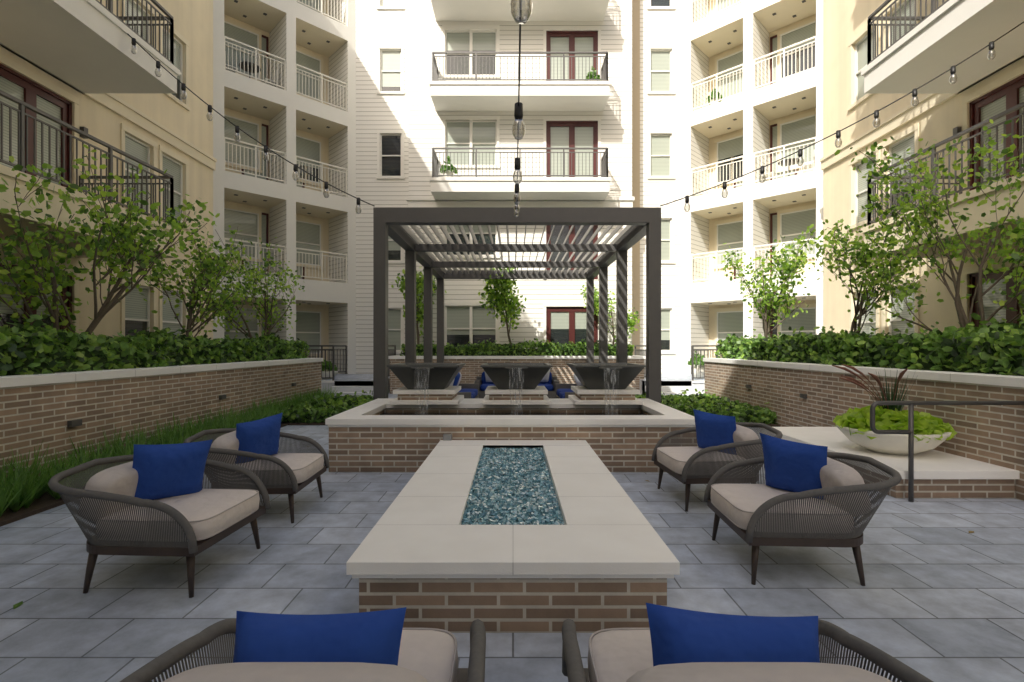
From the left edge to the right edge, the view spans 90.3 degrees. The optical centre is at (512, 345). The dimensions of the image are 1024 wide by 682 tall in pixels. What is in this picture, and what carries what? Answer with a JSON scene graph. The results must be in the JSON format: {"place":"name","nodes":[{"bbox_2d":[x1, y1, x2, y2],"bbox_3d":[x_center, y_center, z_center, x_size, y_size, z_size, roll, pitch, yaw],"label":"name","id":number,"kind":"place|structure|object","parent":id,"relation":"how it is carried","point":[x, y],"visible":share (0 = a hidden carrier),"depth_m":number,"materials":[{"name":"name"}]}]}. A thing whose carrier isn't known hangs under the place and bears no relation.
{"place":"outdoors","nodes":[
{"label":"outdoors","id":0,"kind":"place"},
{"bbox_2d":[321,360,337,378],"bbox_3d":[-5.898,0.734,16.001,0.765,0.633,0.761,0,0,0],"label":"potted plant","id":1,"kind":"object","parent":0,"point":[327,368],"depth_m":15.85,"materials":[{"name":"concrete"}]},
{"bbox_2d":[0,393,1023,681],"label":"patio paving","id":2,"kind":"structure","parent":0,"point":[938,597],"depth_m":3.21,"materials":[{"name":"grey stone"}]},
{"bbox_2d":[0,0,216,346],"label":"building wing","id":3,"kind":"structure","parent":2,"relation":"on","point":[75,75],"depth_m":9.87,"materials":[{"name":"beige paint"}]},
{"bbox_2d":[127,33,374,213],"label":"string lights","id":4,"kind":"object","parent":3,"relation":"attached to","point":[210,108],"visible":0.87,"depth_m":8.60,"materials":[{"name":"black"}]},
{"bbox_2d":[48,440,270,597],"bbox_3d":[-2.339,1.069,3.432,1.053,0.865,0.944,0,0,0],"label":"lounge chair","id":5,"kind":"object","parent":2,"relation":"on","point":[152,500],"visible":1,"depth_m":3.21,"materials":[{"name":"brown fabric"}]},
{"bbox_2d":[0,358,322,482],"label":"planter wall","id":6,"kind":"structure","parent":2,"relation":"on","point":[54,411],"depth_m":6.44,"materials":[{"name":"brick"}]},
{"bbox_2d":[0,144,241,337],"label":"tree","id":7,"kind":"object","parent":6,"relation":"in","point":[122,234],"visible":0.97,"depth_m":6.78,"materials":[{"name":"green plant"}]},
{"bbox_2d":[0,314,310,375],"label":"hedge","id":8,"kind":"object","parent":6,"relation":"on","point":[47,349],"visible":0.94,"depth_m":6.86,"materials":[{"name":"green plant"}]},
{"bbox_2d":[129,224,252,337],"bbox_3d":[-6.145,-1.012,9.819,2.115,2.916,1.951,0,0,0],"label":"tree","id":9,"kind":"object","parent":6,"relation":"on","point":[208,269],"visible":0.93,"depth_m":9.66,"materials":[{"name":"green plant"}]},
{"bbox_2d":[196,237,304,337],"bbox_3d":[-5.997,-1.037,11.780,2.248,2.967,2.290,0,0,-38],"label":"tree","id":10,"kind":"object","parent":6,"relation":"on","point":[268,311],"visible":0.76,"depth_m":11.74,"materials":[{"name":"green plant"}]},
{"bbox_2d":[183,412,329,522],"bbox_3d":[-2.322,1.067,4.649,1.043,0.869,0.940,0,0,0],"label":"lounge chair","id":11,"kind":"object","parent":2,"relation":"on","point":[254,447],"visible":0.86,"depth_m":4.48,"materials":[{"name":"grey wicker"}]},
{"bbox_2d":[213,0,355,373],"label":"apartment building","id":12,"kind":"structure","parent":2,"relation":"on","point":[302,115],"depth_m":17.88,"materials":[{"name":"white paint"}]},
{"bbox_2d":[225,51,276,86],"bbox_3d":[-8.811,-9.040,17.050,1.640,0.860,0.660,0,0,-45],"label":"balcony furniture","id":13,"kind":"object","parent":12,"relation":"on","point":[251,67],"visible":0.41,"depth_m":17.03,"materials":[{"name":"white metal"}]},
{"bbox_2d":[120,607,485,681],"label":"lounge chair","id":14,"kind":"object","parent":2,"relation":"on","point":[380,646],"visible":1,"depth_m":1.45,"materials":[{"name":"brown fabric"}]},
{"bbox_2d":[0,422,779,526],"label":"planting bed soil","id":15,"kind":"structure","parent":2,"relation":"on","point":[45,501],"depth_m":4.65,"materials":[{"name":"brown soil"}]},
{"bbox_2d":[0,385,338,516],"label":"liriope grass","id":16,"kind":"structure","parent":15,"relation":"on","point":[23,487],"depth_m":5.65,"materials":[{"name":"green plant"}]},
{"bbox_2d":[276,390,372,422],"bbox_3d":[-3.860,1.303,11.142,1.717,0.499,3.139,0,0,0],"label":"ground cover","id":17,"kind":"object","parent":15,"relation":"on","point":[316,411],"visible":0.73,"depth_m":10.01,"materials":[{"name":"green plant"}]},
{"bbox_2d":[635,389,777,424],"bbox_3d":[3.990,1.293,11.113,2.213,0.498,3.568,0,0,0],"label":"ground cover","id":18,"kind":"object","parent":15,"relation":"on","point":[722,405],"visible":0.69,"depth_m":9.97,"materials":[{"name":"green plant"}]},
{"bbox_2d":[449,372,478,397],"bbox_3d":[-1.250,1.051,11.200,0.840,0.897,2.400,0,0,0],"label":"pergola sofa","id":19,"kind":"object","parent":2,"relation":"on","point":[469,390],"visible":0.23,"depth_m":11.66,"materials":[{"name":"fabric"}]},
{"bbox_2d":[13,432,973,608],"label":"fallen leaves","id":20,"kind":"object","parent":2,"relation":"on","point":[17,605],"visible":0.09,"depth_m":2.95,"materials":[{"name":"brown plant"}]},
{"bbox_2d":[325,398,696,471],"bbox_3d":[0.000,1.180,7.147,4.430,0.640,2.365,0,0,0],"label":"fountain basin","id":21,"kind":"object","parent":2,"relation":"on","point":[379,435],"visible":0.7,"depth_m":6.03,"materials":[{"name":"brick"}]},
{"bbox_2d":[389,386,463,404],"bbox_3d":[-1.300,0.755,7.860,1.000,0.210,0.900,0,0,0],"label":"bowl pedestal","id":22,"kind":"object","parent":21,"relation":"on","point":[445,396],"visible":0.98,"depth_m":7.45,"materials":[{"name":"stone"}]},
{"bbox_2d":[387,363,465,388],"bbox_3d":[-1.300,0.465,7.820,1.040,0.370,1.120,0,0,0],"label":"water bowl","id":23,"kind":"object","parent":22,"relation":"on","point":[426,375],"visible":1,"depth_m":7.46,"materials":[{"name":"concrete"}]},
{"bbox_2d":[482,386,550,404],"bbox_3d":[0.050,0.755,7.860,1.000,0.210,0.900,0,0,0],"label":"bowl pedestal","id":24,"kind":"object","parent":21,"relation":"on","point":[497,396],"visible":0.98,"depth_m":7.45,"materials":[{"name":"stone"}]},
{"bbox_2d":[480,363,552,388],"bbox_3d":[0.050,0.465,7.820,1.040,0.370,1.120,0,0,0],"label":"water bowl","id":25,"kind":"object","parent":24,"relation":"on","point":[516,375],"visible":1,"depth_m":7.45,"materials":[{"name":"concrete"}]},
{"bbox_2d":[568,386,642,404],"bbox_3d":[1.400,0.755,7.860,1.000,0.210,0.900,0,0,0],"label":"bowl pedestal","id":26,"kind":"object","parent":21,"relation":"on","point":[583,395],"visible":0.98,"depth_m":7.45,"materials":[{"name":"stone"}]},
{"bbox_2d":[566,363,645,388],"bbox_3d":[1.400,0.465,7.820,1.040,0.370,1.120,0,0,0],"label":"water bowl","id":27,"kind":"object","parent":26,"relation":"on","point":[606,375],"visible":1,"depth_m":7.46,"materials":[{"name":"concrete"}]},
{"bbox_2d":[321,374,704,397],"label":"terrace steps","id":28,"kind":"structure","parent":2,"relation":"on","point":[351,384],"depth_m":15.24,"materials":[{"name":"white concrete"}]},
{"bbox_2d":[688,351,703,378],"bbox_3d":[5.910,0.597,16.203,0.728,0.897,0.707,0,0,0],"label":"terrace potted plant","id":29,"kind":"object","parent":28,"relation":"on","point":[698,366],"visible":0.54,"depth_m":16.05,"materials":[{"name":"green plant"}]},
{"bbox_2d":[346,440,679,632],"bbox_3d":[0.000,1.305,4.304,1.712,0.390,3.391,0,0,0],"label":"fire table","id":30,"kind":"object","parent":2,"relation":"on","point":[602,557],"visible":0.88,"depth_m":2.67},
{"bbox_2d":[461,447,562,524],"bbox_3d":[-0.011,1.145,4.408,0.677,0.056,2.525,0,0,0],"label":"fire pit glass","id":31,"kind":"object","parent":30,"relation":"in","point":[513,482],"visible":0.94,"depth_m":3.97,"materials":[{"name":"teal glass"}]},
{"bbox_2d":[474,368,558,397],"bbox_3d":[0.100,1.051,13.600,2.200,0.897,0.840,0,0,0],"label":"pergola sofa","id":32,"kind":"object","parent":2,"relation":"on","point":[548,381],"visible":0.26,"depth_m":13.50,"materials":[{"name":"fabric"}]},
{"bbox_2d":[388,355,645,393],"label":"planter wall","id":33,"kind":"structure","parent":2,"relation":"on","point":[472,369],"depth_m":15.90,"materials":[{"name":"brick"}]},
{"bbox_2d":[391,267,446,344],"bbox_3d":[-3.149,-1.097,17.123,1.450,3.105,2.129,0,0,15],"label":"tree","id":34,"kind":"object","parent":33,"relation":"on","point":[419,302],"visible":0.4,"depth_m":16.80,"materials":[{"name":"green plant"}]},
{"bbox_2d":[477,268,526,344],"bbox_3d":[-0.409,-1.072,16.219,1.481,3.056,2.104,0,0,14],"label":"tree","id":35,"kind":"object","parent":33,"relation":"on","point":[510,304],"visible":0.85,"depth_m":16.00,"materials":[{"name":"green plant"}]},
{"bbox_2d":[400,338,633,355],"bbox_3d":[0.140,0.143,16.691,7.612,0.827,1.300,0,0,0],"label":"hedge","id":36,"kind":"object","parent":33,"relation":"on","point":[519,349],"visible":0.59,"depth_m":16.24,"materials":[{"name":"green plant"}]},
{"bbox_2d":[580,282,640,345],"bbox_3d":[3.363,-1.097,17.397,2.006,3.106,1.827,0,0,-32],"label":"tree","id":37,"kind":"object","parent":33,"relation":"on","point":[631,323],"visible":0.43,"depth_m":17.10,"materials":[{"name":"green plant"}]},
{"bbox_2d":[373,207,660,402],"bbox_3d":[0.070,-0.390,11.965,4.860,3.780,7.290,0,0,0],"label":"pergola","id":38,"kind":"object","parent":2,"relation":"on","point":[393,223],"visible":0.78,"depth_m":10.14,"materials":[{"name":"grey metal"}]},
{"bbox_2d":[510,0,532,216],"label":"string lights","id":39,"kind":"object","parent":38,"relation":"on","point":[518,111],"visible":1,"depth_m":2.71,"materials":[{"name":"black"}]},
{"bbox_2d":[356,0,681,373],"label":"building","id":40,"kind":"structure","parent":2,"relation":"on","point":[436,83],"depth_m":17.80,"materials":[{"name":"white paint"}]},
{"bbox_2d":[440,156,456,176],"bbox_3d":[-2.181,-5.981,17.253,0.612,0.942,0.644,0,0,0],"label":"potted plant","id":41,"kind":"object","parent":40,"relation":"on","point":[447,170],"visible":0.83,"depth_m":17.12,"materials":[{"name":"green plant"}]},
{"bbox_2d":[586,66,599,78],"bbox_3d":[2.704,-9.075,17.300,0.545,0.830,0.535,0,0,-23],"label":"potted plant","id":42,"kind":"object","parent":40,"relation":"on","point":[592,74],"visible":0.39,"depth_m":17.19,"materials":[{"name":"green plant"}]},
{"bbox_2d":[555,374,582,397],"bbox_3d":[1.450,1.051,11.200,0.840,0.897,2.400,0,0,0],"label":"pergola sofa","id":43,"kind":"object","parent":2,"relation":"on","point":[563,390],"visible":0.11,"depth_m":11.79,"materials":[{"name":"fabric"}]},
{"bbox_2d":[651,409,782,511],"bbox_3d":[1.990,1.072,5.013,1.055,0.861,0.947,0,0,0],"label":"lounge chair","id":44,"kind":"object","parent":2,"relation":"on","point":[722,440],"visible":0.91,"depth_m":4.83,"materials":[{"name":"grey wicker"}]},
{"bbox_2d":[562,603,932,681],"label":"lounge chair","id":45,"kind":"object","parent":2,"relation":"on","point":[670,644],"visible":1,"depth_m":1.45,"materials":[{"name":"brown fabric"}]},
{"bbox_2d":[682,0,822,373],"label":"apartment building","id":46,"kind":"structure","parent":2,"relation":"on","point":[757,65],"depth_m":17.88,"materials":[{"name":"white paint"}]},
{"bbox_2d":[706,88,722,104],"bbox_3d":[7.361,-9.014,18.595,0.581,0.807,0.585,0,0,0],"label":"potted plant","id":47,"kind":"object","parent":46,"relation":"on","point":[719,96],"visible":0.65,"depth_m":18.49,"materials":[{"name":"green plant"}]},
{"bbox_2d":[761,150,814,181],"bbox_3d":[9.270,-5.890,17.111,1.640,0.860,0.660,0,0,45],"label":"balcony furniture","id":48,"kind":"object","parent":46,"relation":"on","point":[789,161],"visible":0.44,"depth_m":17.02,"materials":[{"name":"white metal"}]},
{"bbox_2d":[704,433,901,585],"bbox_3d":[1.969,1.072,3.538,1.053,0.861,0.944,0,0,0],"label":"lounge chair","id":49,"kind":"object","parent":2,"relation":"on","point":[807,495],"visible":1,"depth_m":3.26,"materials":[{"name":"grey wicker"}]},
{"bbox_2d":[703,358,1023,500],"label":"planter wall","id":50,"kind":"structure","parent":2,"relation":"on","point":[806,395],"depth_m":6.62,"materials":[{"name":"brick"}]},
{"bbox_2d":[713,224,823,338],"bbox_3d":[6.145,-1.064,11.607,2.031,3.013,2.258,0,0,-35],"label":"tree","id":51,"kind":"object","parent":50,"relation":"in","point":[767,295],"visible":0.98,"depth_m":11.65,"materials":[{"name":"green plant"}]},
{"bbox_2d":[801,208,934,332],"bbox_3d":[5.930,-0.914,8.641,1.990,2.712,1.919,0,0,18],"label":"tree","id":52,"kind":"object","parent":50,"relation":"in","point":[865,260],"visible":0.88,"depth_m":8.49,"materials":[{"name":"green plant"}]},
{"bbox_2d":[714,313,1023,375],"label":"hedge","id":53,"kind":"object","parent":50,"relation":"on","point":[999,349],"visible":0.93,"depth_m":6.82,"materials":[{"name":"green plant"}]},
{"bbox_2d":[834,119,1023,345],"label":"tree","id":54,"kind":"object","parent":50,"relation":"in","point":[930,221],"visible":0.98,"depth_m":6.64,"materials":[{"name":"green plant"}]},
{"bbox_2d":[761,427,1019,497],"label":"raised platform","id":55,"kind":"structure","parent":2,"relation":"on","point":[938,474],"depth_m":5.00,"materials":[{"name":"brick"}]},
{"bbox_2d":[836,425,950,454],"bbox_3d":[4.340,1.075,5.850,1.060,0.280,1.060,0,0,0],"label":"bowl planter","id":56,"kind":"object","parent":55,"relation":"on","point":[893,444],"visible":0.65,"depth_m":5.51,"materials":[{"name":"concrete"}]},
{"bbox_2d":[832,364,956,442],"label":"bowl plants","id":57,"kind":"object","parent":56,"relation":"on","point":[891,417],"visible":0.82,"depth_m":5.68,"materials":[{"name":"green plant"}]},
{"bbox_2d":[820,0,1023,334],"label":"building wing","id":58,"kind":"structure","parent":2,"relation":"on","point":[878,54],"depth_m":10.07,"materials":[{"name":"beige paint"}]},
{"bbox_2d":[660,21,1023,211],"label":"string lights","id":59,"kind":"object","parent":58,"relation":"attached to","point":[952,69],"visible":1,"depth_m":7.98,"materials":[{"name":"black"}]},
{"bbox_2d":[870,401,1023,501],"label":"handrail","id":60,"kind":"object","parent":2,"relation":"on","point":[910,430],"visible":1,"depth_m":4.88,"materials":[{"name":"brown metal"}]},
{"bbox_2d":[306,345,728,380],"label":"terrace railings","id":61,"kind":"object","parent":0,"point":[639,352],"visible":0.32,"depth_m":15.29,"materials":[{"name":"black metal"}]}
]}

